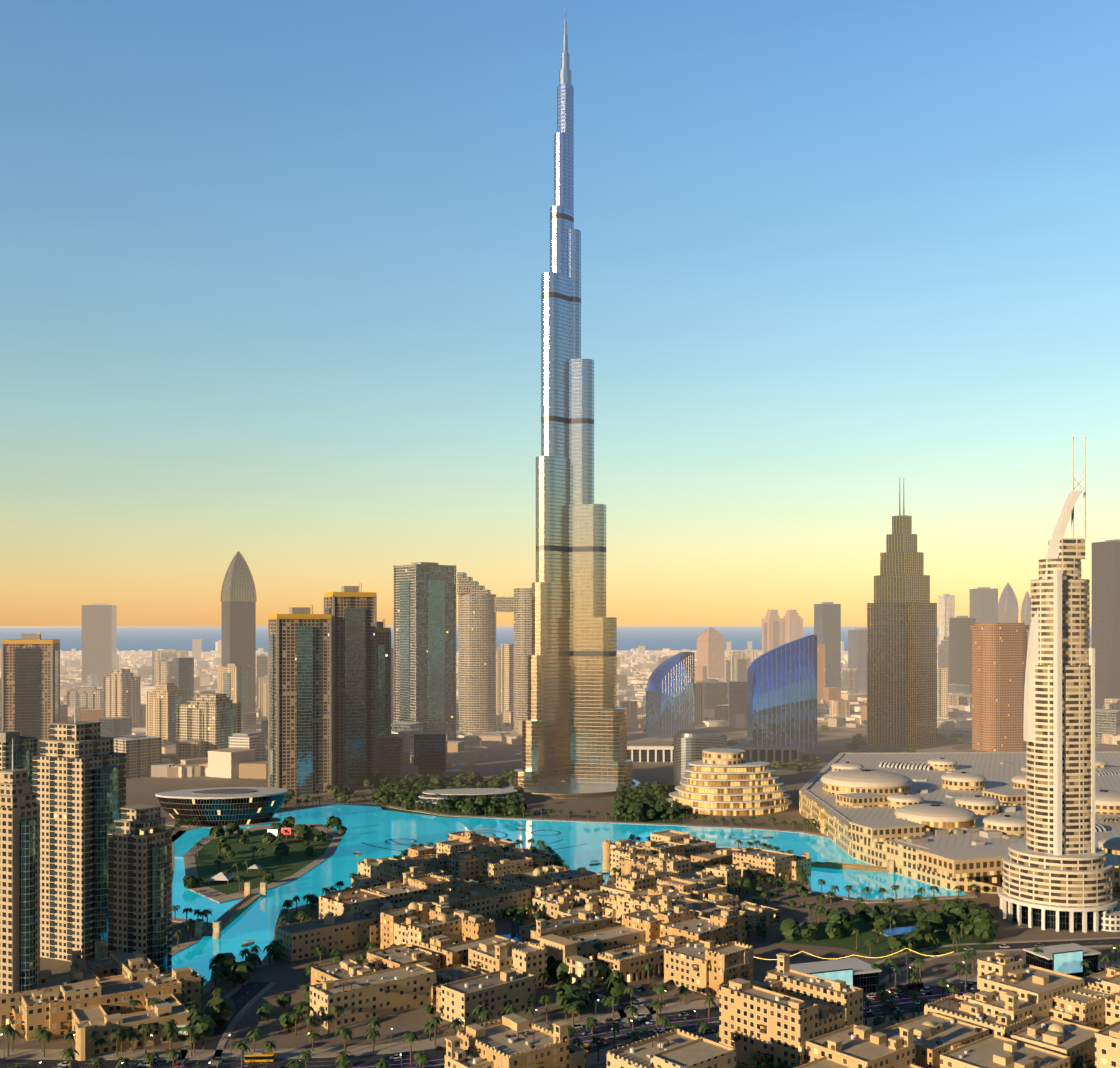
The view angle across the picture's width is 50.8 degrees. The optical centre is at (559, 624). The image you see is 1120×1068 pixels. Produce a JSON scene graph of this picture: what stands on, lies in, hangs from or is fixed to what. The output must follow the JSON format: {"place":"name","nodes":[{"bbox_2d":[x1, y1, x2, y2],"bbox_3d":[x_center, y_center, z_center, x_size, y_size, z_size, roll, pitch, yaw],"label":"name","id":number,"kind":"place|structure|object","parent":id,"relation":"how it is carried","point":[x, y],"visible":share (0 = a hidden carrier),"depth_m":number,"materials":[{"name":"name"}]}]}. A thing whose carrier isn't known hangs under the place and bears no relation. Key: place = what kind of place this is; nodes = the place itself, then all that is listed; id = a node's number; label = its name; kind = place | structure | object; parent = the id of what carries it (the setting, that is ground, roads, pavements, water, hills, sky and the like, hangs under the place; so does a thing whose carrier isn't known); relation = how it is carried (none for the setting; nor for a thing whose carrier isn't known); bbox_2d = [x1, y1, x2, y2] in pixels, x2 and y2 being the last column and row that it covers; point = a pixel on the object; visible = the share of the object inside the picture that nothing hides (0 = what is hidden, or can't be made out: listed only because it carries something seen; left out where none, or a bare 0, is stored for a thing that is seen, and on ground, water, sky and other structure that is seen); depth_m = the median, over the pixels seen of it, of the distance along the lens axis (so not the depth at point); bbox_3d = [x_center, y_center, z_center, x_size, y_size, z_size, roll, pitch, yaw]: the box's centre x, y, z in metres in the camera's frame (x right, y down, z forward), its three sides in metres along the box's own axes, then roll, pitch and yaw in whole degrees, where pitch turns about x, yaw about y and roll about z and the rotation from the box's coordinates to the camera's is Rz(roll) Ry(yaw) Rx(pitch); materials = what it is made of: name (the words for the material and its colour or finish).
{"place":"outdoors","nodes":[
{"label":"outdoors","id":0,"kind":"place"},
{"bbox_2d":[0,731,36,791],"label":"tower","id":1,"kind":"structure","parent":0,"point":[24,749],"depth_m":730.98,"materials":[{"name":"teal glass"}]},
{"bbox_2d":[32,702,125,961],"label":"tower","id":2,"kind":"structure","parent":0,"point":[79,777],"depth_m":611.08,"materials":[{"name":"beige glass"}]},
{"bbox_2d":[183,823,343,902],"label":"island park","id":3,"kind":"structure","parent":0,"point":[296,863],"depth_m":863.18,"materials":[{"name":"green plant"}]},
{"bbox_2d":[208,864,260,880],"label":"tent canopies","id":4,"kind":"object","parent":3,"relation":"on","point":[221,876],"visible":1,"depth_m":787.30,"materials":[{"name":"white fabric"}]},
{"bbox_2d":[183,816,346,893],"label":"island trees","id":5,"kind":"object","parent":3,"relation":"on","point":[300,831],"visible":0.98,"depth_m":921.09,"materials":[{"name":"green plant"}]},
{"bbox_2d":[267,827,296,837],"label":"park screens","id":6,"kind":"object","parent":3,"relation":"on","point":[274,832],"visible":0.44,"depth_m":951.89,"materials":[{"name":"red metal"}]},
{"bbox_2d":[0,626,1091,651],"bbox_3d":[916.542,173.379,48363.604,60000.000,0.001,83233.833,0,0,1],"label":"sea water","id":7,"kind":"structure","parent":0,"point":[628,638],"depth_m":16491.94,"materials":[{"name":"blue liquid"}]},
{"bbox_2d":[0,626,1119,1067],"bbox_3d":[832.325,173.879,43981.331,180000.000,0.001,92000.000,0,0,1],"label":"ground","id":8,"kind":"structure","parent":0,"point":[292,978],"depth_m":684.70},
{"bbox_2d":[0,738,39,993],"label":"tower","id":9,"kind":"structure","parent":8,"relation":"on","point":[19,889],"depth_m":512.54,"materials":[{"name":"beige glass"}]},
{"bbox_2d":[1,632,59,754],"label":"building","id":10,"kind":"structure","parent":8,"relation":"on","point":[30,685],"depth_m":1425.30,"materials":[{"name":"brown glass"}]},
{"bbox_2d":[67,687,102,708],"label":"building","id":11,"kind":"structure","parent":8,"relation":"on","point":[88,697],"depth_m":2152.08,"materials":[{"name":"concrete"}]},
{"bbox_2d":[82,604,116,685],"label":"building","id":12,"kind":"structure","parent":8,"relation":"on","point":[99,640],"depth_m":3322.64,"materials":[{"name":"grey glass"}]},
{"bbox_2d":[0,949,200,1060],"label":"old town","id":13,"kind":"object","parent":8,"relation":"on","point":[82,998],"visible":0.9,"depth_m":504.96,"materials":[{"name":"beige concrete"}]},
{"bbox_2d":[103,669,140,721],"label":"beige tower","id":14,"kind":"structure","parent":8,"relation":"on","point":[121,692],"depth_m":1972.53,"materials":[{"name":"concrete"}]},
{"bbox_2d":[108,804,171,971],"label":"tower","id":15,"kind":"structure","parent":8,"relation":"on","point":[140,879],"depth_m":564.24,"materials":[{"name":"beige glass"}]},
{"bbox_2d":[36,945,260,1056],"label":"trees","id":16,"kind":"object","parent":8,"relation":"on","point":[218,1010],"visible":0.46,"depth_m":506.48,"materials":[{"name":"green plant"}]},
{"bbox_2d":[146,677,184,743],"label":"beige tower","id":17,"kind":"structure","parent":8,"relation":"on","point":[163,698],"depth_m":1620.99,"materials":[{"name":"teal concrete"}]},
{"bbox_2d":[152,649,187,684],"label":"tower","id":18,"kind":"structure","parent":8,"relation":"on","point":[161,655],"depth_m":3012.71,"materials":[{"name":"grey glass"}]},
{"bbox_2d":[176,1014,205,1040],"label":"plaza flag pavilion","id":19,"kind":"structure","parent":8,"relation":"on","point":[183,1036],"depth_m":491.81,"materials":[{"name":"white fabric"}]},
{"bbox_2d":[176,689,240,756],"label":"beige tower","id":20,"kind":"structure","parent":8,"relation":"on","point":[212,721],"depth_m":1426.12,"materials":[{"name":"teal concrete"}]},
{"bbox_2d":[155,787,287,827],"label":"round building","id":21,"kind":"structure","parent":8,"relation":"on","point":[225,806],"depth_m":1013.75,"materials":[{"name":"glass"}]},
{"bbox_2d":[195,882,266,938],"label":"canal bridge","id":22,"kind":"structure","parent":8,"relation":"on","point":[224,920],"depth_m":697.47,"materials":[{"name":"beige concrete"}]},
{"bbox_2d":[218,663,249,712],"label":"beige tower","id":23,"kind":"structure","parent":8,"relation":"on","point":[234,681],"depth_m":1811.93,"materials":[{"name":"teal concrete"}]},
{"bbox_2d":[220,551,256,711],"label":"skyscraper","id":24,"kind":"structure","parent":8,"relation":"on","point":[238,600],"depth_m":2157.72,"materials":[{"name":"grey glass"}]},
{"bbox_2d":[257,654,267,703],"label":"tower","id":25,"kind":"structure","parent":8,"relation":"on","point":[262,665],"depth_m":2402.95,"materials":[{"name":"grey glass"}]},
{"bbox_2d":[259,675,267,719],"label":"tower","id":26,"kind":"structure","parent":8,"relation":"on","point":[263,698],"depth_m":1999.54,"materials":[{"name":"concrete"}]},
{"bbox_2d":[160,778,372,814],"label":"trees","id":27,"kind":"object","parent":8,"relation":"on","point":[339,791],"visible":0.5,"depth_m":1166.36,"materials":[{"name":"green plant"}]},
{"bbox_2d":[268,604,331,794],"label":"building","id":28,"kind":"structure","parent":8,"relation":"on","point":[300,699],"depth_m":1201.11,"materials":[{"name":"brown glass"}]},
{"bbox_2d":[324,583,376,786],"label":"building","id":29,"kind":"structure","parent":8,"relation":"on","point":[352,610],"depth_m":1263.31,"materials":[{"name":"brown glass"}]},
{"bbox_2d":[377,619,390,736],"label":"building","id":30,"kind":"structure","parent":8,"relation":"on","point":[383,681],"depth_m":1331.32,"materials":[{"name":"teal glass"}]},
{"bbox_2d":[394,562,455,740],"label":"skyscraper","id":31,"kind":"structure","parent":8,"relation":"on","point":[425,643],"depth_m":1539.26,"materials":[{"name":"grey glass"}]},
{"bbox_2d":[369,781,525,817],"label":"burj park lawn","id":32,"kind":"structure","parent":8,"relation":"on","point":[454,811],"depth_m":1093.54,"materials":[{"name":"green plant"}]},
{"bbox_2d":[366,769,526,815],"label":"park trees","id":33,"kind":"object","parent":32,"relation":"on","point":[406,791],"visible":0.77,"depth_m":1177.03,"materials":[{"name":"green plant"}]},
{"bbox_2d":[415,788,524,805],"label":"pavilion","id":34,"kind":"structure","parent":8,"relation":"on","point":[430,798],"depth_m":1133.33,"materials":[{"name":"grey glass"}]},
{"bbox_2d":[457,572,531,734],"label":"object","id":35,"kind":"structure","parent":8,"relation":"on","point":[479,606],"depth_m":1765.04,"materials":[{"name":"grey concrete"}]},
{"bbox_2d":[275,830,810,1028],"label":"low-rise buildings","id":36,"kind":"structure","parent":8,"relation":"on","point":[684,921],"depth_m":631.30,"materials":[{"name":"beige concrete"}]},
{"bbox_2d":[0,944,1119,1067],"bbox_3d":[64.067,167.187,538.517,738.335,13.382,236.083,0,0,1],"label":"palm trees","id":37,"kind":"object","parent":8,"relation":"on","point":[421,1060],"visible":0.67,"depth_m":483.82,"materials":[{"name":"green plant"}]},
{"bbox_2d":[0,655,1119,771],"bbox_3d":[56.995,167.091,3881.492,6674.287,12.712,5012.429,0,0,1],"label":"buildings","id":38,"kind":"structure","parent":8,"relation":"on","point":[796,765],"depth_m":1661.25,"materials":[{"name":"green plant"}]},
{"bbox_2d":[0,937,1119,1067],"bbox_3d":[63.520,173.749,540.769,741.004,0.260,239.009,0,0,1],"label":"boulevard","id":39,"kind":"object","parent":8,"relation":"on","point":[246,996],"visible":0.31,"depth_m":500.67,"materials":[{"name":"grey asphalt"}]},
{"bbox_2d":[138,1061,149,1066],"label":"car","id":40,"kind":"object","parent":39,"relation":"on","point":[143,1064],"visible":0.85,"depth_m":462.89,"materials":[{"name":"white metal"}]},
{"bbox_2d":[209,1057,222,1062],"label":"car","id":41,"kind":"object","parent":39,"relation":"on","point":[218,1059],"visible":0.94,"depth_m":467.15,"materials":[{"name":"grey metal"}]},
{"bbox_2d":[245,1052,274,1062],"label":"bus","id":42,"kind":"object","parent":39,"relation":"on","point":[268,1057],"visible":1,"depth_m":467.29,"materials":[{"name":"orange"}]},
{"bbox_2d":[390,1054,400,1059],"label":"car","id":43,"kind":"object","parent":39,"relation":"on","point":[395,1056],"visible":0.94,"depth_m":471.24,"materials":[{"name":"white metal"}]},
{"bbox_2d":[1,962,1111,1067],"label":"street lamps","id":44,"kind":"object","parent":39,"relation":"on","point":[461,1025],"visible":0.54,"depth_m":478.87,"materials":[{"name":"grey metal"}]},
{"bbox_2d":[576,1043,589,1052],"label":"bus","id":45,"kind":"object","parent":39,"relation":"on","point":[587,1046],"visible":0.19,"depth_m":477.70,"materials":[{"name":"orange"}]},
{"bbox_2d":[603,1018,614,1023],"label":"car","id":46,"kind":"object","parent":39,"relation":"on","point":[608,1020],"visible":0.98,"depth_m":513.25,"materials":[{"name":"grey metal"}]},
{"bbox_2d":[634,1013,645,1018],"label":"car","id":47,"kind":"object","parent":39,"relation":"on","point":[639,1015],"visible":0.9,"depth_m":519.87,"materials":[{"name":"white metal"}]},
{"bbox_2d":[704,1028,714,1033],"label":"car","id":48,"kind":"object","parent":39,"relation":"on","point":[708,1030],"visible":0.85,"depth_m":501.03,"materials":[{"name":"grey metal"}]},
{"bbox_2d":[900,981,923,990],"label":"bus","id":49,"kind":"object","parent":39,"relation":"on","point":[920,986],"visible":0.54,"depth_m":559.55,"materials":[{"name":"red"}]},
{"bbox_2d":[531,934,595,988],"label":"building","id":50,"kind":"structure","parent":8,"relation":"on","point":[582,970],"depth_m":573.04,"materials":[{"name":"beige"}]},
{"bbox_2d":[502,8,639,798],"bbox_3d":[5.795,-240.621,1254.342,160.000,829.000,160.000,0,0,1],"label":"skyscraper","id":51,"kind":"structure","parent":8,"relation":"on","point":[574,735],"depth_m":1235.44,"materials":[{"name":"silver glass"}]},
{"bbox_2d":[169,794,978,993],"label":"lakeside palm trees","id":52,"kind":"object","parent":8,"relation":"on","point":[548,849],"visible":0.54,"depth_m":808.17,"materials":[{"name":"green plant"}]},
{"bbox_2d":[172,803,976,995],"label":"promenade","id":53,"kind":"structure","parent":8,"relation":"on","point":[208,986],"depth_m":832.96,"materials":[{"name":"grey stone"}]},
{"bbox_2d":[529,936,627,1018],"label":"trees","id":54,"kind":"object","parent":8,"relation":"on","point":[578,994],"visible":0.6,"depth_m":539.18,"materials":[{"name":"green plant"}]},
{"bbox_2d":[617,794,682,822],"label":"lawn","id":55,"kind":"structure","parent":8,"relation":"on","point":[665,819],"depth_m":1046.10,"materials":[{"name":"green plant"}]},
{"bbox_2d":[612,781,687,822],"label":"trees","id":56,"kind":"object","parent":55,"relation":"on","point":[629,801],"visible":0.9,"depth_m":1087.31,"materials":[{"name":"green plant"}]},
{"bbox_2d":[658,656,671,665],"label":"building","id":57,"kind":"structure","parent":8,"relation":"on","point":[662,659],"depth_m":3200.79,"materials":[{"name":"grey glass"}]},
{"bbox_2d":[646,652,694,738],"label":"curved glass building","id":58,"kind":"structure","parent":8,"relation":"on","point":[670,700],"depth_m":1826.13,"materials":[{"name":"blue glass"}]},
{"bbox_2d":[256,842,1094,1067],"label":"trees","id":59,"kind":"object","parent":8,"relation":"on","point":[289,1019],"visible":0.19,"depth_m":604.65,"materials":[{"name":"green plant"}]},
{"bbox_2d":[674,730,726,790],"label":"building","id":60,"kind":"structure","parent":8,"relation":"on","point":[690,745],"depth_m":1195.54,"materials":[{"name":"silver metal"}]},
{"bbox_2d":[696,627,724,677],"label":"high-rise building","id":61,"kind":"structure","parent":8,"relation":"on","point":[710,641],"depth_m":3599.24,"materials":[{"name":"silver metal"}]},
{"bbox_2d":[696,679,726,707],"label":"grey tower","id":62,"kind":"structure","parent":8,"relation":"on","point":[715,691],"depth_m":2130.29,"materials":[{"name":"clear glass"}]},
{"bbox_2d":[627,746,799,762],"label":"building","id":63,"kind":"structure","parent":8,"relation":"on","point":[782,754],"depth_m":1485.36,"materials":[{"name":"white concrete"}]},
{"bbox_2d":[498,926,943,940],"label":"swimming pools","id":64,"kind":"object","parent":8,"relation":"on","point":[900,930],"visible":0.17,"depth_m":665.34,"materials":[{"name":"blue liquid"}]},
{"bbox_2d":[664,748,791,815],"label":"building","id":65,"kind":"structure","parent":8,"relation":"on","point":[725,781],"depth_m":1087.93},
{"bbox_2d":[725,649,750,683],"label":"tower","id":66,"kind":"structure","parent":8,"relation":"on","point":[737,664],"depth_m":2987.13,"materials":[{"name":"beige glass"}]},
{"bbox_2d":[736,1061,796,1067],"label":"trees","id":67,"kind":"object","parent":8,"relation":"on","point":[762,1064],"visible":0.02,"depth_m":445.61,"materials":[{"name":"green plant"}]},
{"bbox_2d":[762,610,782,653],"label":"brown tower","id":68,"kind":"structure","parent":8,"relation":"on","point":[772,629],"depth_m":4187.91,"materials":[{"name":"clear glass"}]},
{"bbox_2d":[747,635,816,750],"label":"curved glass building","id":69,"kind":"structure","parent":8,"relation":"on","point":[781,695],"depth_m":1617.78,"materials":[{"name":"blue glass"}]},
{"bbox_2d":[445,951,1119,1067],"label":"low-rise buildings","id":70,"kind":"structure","parent":8,"relation":"on","point":[1012,1012],"depth_m":450.75,"materials":[{"name":"beige stone"}]},
{"bbox_2d":[783,607,802,643],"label":"brown tower","id":71,"kind":"structure","parent":8,"relation":"on","point":[792,625],"depth_m":4186.63,"materials":[{"name":"concrete"}]},
{"bbox_2d":[803,818,815,830],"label":"mall front trees","id":72,"kind":"object","parent":8,"relation":"on","point":[807,820],"visible":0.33,"depth_m":990.89,"materials":[{"name":"green plant"}]},
{"bbox_2d":[814,602,840,697],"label":"tower","id":73,"kind":"structure","parent":8,"relation":"on","point":[827,623],"depth_m":2584.84,"materials":[{"name":"grey glass"}]},
{"bbox_2d":[776,958,881,993],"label":"showroom","id":74,"kind":"structure","parent":8,"relation":"on","point":[859,973],"depth_m":555.12,"materials":[{"name":"black glass"}]},
{"bbox_2d":[841,667,856,692],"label":"building","id":75,"kind":"structure","parent":8,"relation":"on","point":[849,678],"depth_m":2980.21,"materials":[{"name":"beige glass"}]},
{"bbox_2d":[755,948,952,964],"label":"string lights","id":76,"kind":"object","parent":8,"relation":"on","point":[856,955],"visible":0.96,"depth_m":594.75,"materials":[{"name":"yellow"}]},
{"bbox_2d":[848,628,866,692],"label":"tower","id":77,"kind":"structure","parent":8,"relation":"on","point":[857,648],"depth_m":2981.97,"materials":[{"name":"grey glass"}]},
{"bbox_2d":[779,895,995,955],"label":"garden trees","id":78,"kind":"object","parent":8,"relation":"on","point":[959,911],"visible":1,"depth_m":655.60,"materials":[{"name":"green plant"}]},
{"bbox_2d":[783,911,999,959],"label":"garden lawn","id":79,"kind":"structure","parent":8,"relation":"on","point":[881,948],"depth_m":647.68,"materials":[{"name":"green plant"}]},
{"bbox_2d":[867,479,936,747],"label":"skyscraper","id":80,"kind":"structure","parent":8,"relation":"on","point":[901,661],"depth_m":1680.31,"materials":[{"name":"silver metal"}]},
{"bbox_2d":[938,636,948,683],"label":"tower","id":81,"kind":"structure","parent":8,"relation":"on","point":[943,654],"depth_m":2890.65,"materials":[{"name":"grey glass"}]},
{"bbox_2d":[939,594,954,643],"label":"tower","id":82,"kind":"structure","parent":8,"relation":"on","point":[946,606],"depth_m":3374.44,"materials":[{"name":"concrete"}]},
{"bbox_2d":[799,751,1119,893],"bbox_3d":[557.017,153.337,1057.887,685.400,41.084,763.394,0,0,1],"label":"shopping mall","id":83,"kind":"structure","parent":8,"relation":"on","point":[950,821],"depth_m":949.62,"materials":[{"name":"concrete"}]},
{"bbox_2d":[948,692,971,707],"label":"building","id":84,"kind":"structure","parent":8,"relation":"on","point":[957,698],"depth_m":2379.31,"materials":[{"name":"beige concrete"}]},
{"bbox_2d":[949,616,975,693],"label":"tower","id":85,"kind":"structure","parent":8,"relation":"on","point":[960,651],"depth_m":2578.65,"materials":[{"name":"grey glass"}]},
{"bbox_2d":[969,587,997,622],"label":"tower","id":86,"kind":"structure","parent":8,"relation":"on","point":[983,604],"depth_m":3176.30,"materials":[{"name":"grey glass"}]},
{"bbox_2d":[970,623,1028,751],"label":"brown tower","id":87,"kind":"structure","parent":8,"relation":"on","point":[999,654],"depth_m":1613.26,"materials":[{"name":"brown concrete"}]},
{"bbox_2d":[998,583,1018,622],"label":"tower","id":88,"kind":"structure","parent":8,"relation":"on","point":[1008,608],"depth_m":3573.45,"materials":[{"name":"grey glass"}]},
{"bbox_2d":[1020,591,1030,649],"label":"tower","id":89,"kind":"structure","parent":8,"relation":"on","point":[1025,614],"depth_m":3766.91,"materials":[{"name":"grey glass"}]},
{"bbox_2d":[998,437,1119,932],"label":"skyscraper","id":90,"kind":"structure","parent":8,"relation":"on","point":[1057,871],"depth_m":682.18,"materials":[{"name":"white concrete"}]},
{"bbox_2d":[1023,943,1100,975],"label":"pavilion","id":91,"kind":"structure","parent":8,"relation":"on","point":[1068,959],"depth_m":582.00,"materials":[{"name":"black glass"}]},
{"bbox_2d":[1092,539,1119,708],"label":"dark tower","id":92,"kind":"structure","parent":8,"relation":"on","point":[1106,599],"depth_m":2229.88,"materials":[{"name":"grey glass"}]},
{"bbox_2d":[1104,701,1119,709],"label":"building","id":93,"kind":"structure","parent":8,"relation":"on","point":[1112,706],"depth_m":2000.65,"materials":[{"name":"concrete"}]},
{"bbox_2d":[0,635,1119,778],"bbox_3d":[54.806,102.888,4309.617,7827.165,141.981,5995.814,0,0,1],"label":"city buildings","id":94,"kind":"structure","parent":0,"point":[413,748],"depth_m":1863.42,"materials":[{"name":"beige concrete"}]},
{"bbox_2d":[172,804,964,984],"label":"lake water","id":95,"kind":"structure","parent":0,"point":[256,920],"depth_m":905.21,"materials":[{"name":"blue liquid"}]},
{"bbox_2d":[241,939,254,946],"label":"boat","id":96,"kind":"object","parent":95,"relation":"on","point":[247,944],"visible":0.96,"depth_m":637.66,"materials":[{"name":"brown wood"}]},
{"bbox_2d":[361,830,754,850],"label":"lake fountain rings","id":97,"kind":"object","parent":95,"relation":"on","point":[507,835],"visible":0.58,"depth_m":955.66,"materials":[{"name":"white"}]},
{"bbox_2d":[801,852,893,873],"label":"footbridge","id":98,"kind":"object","parent":95,"relation":"on","point":[889,868],"visible":0.71,"depth_m":835.04,"materials":[{"name":"beige concrete"}]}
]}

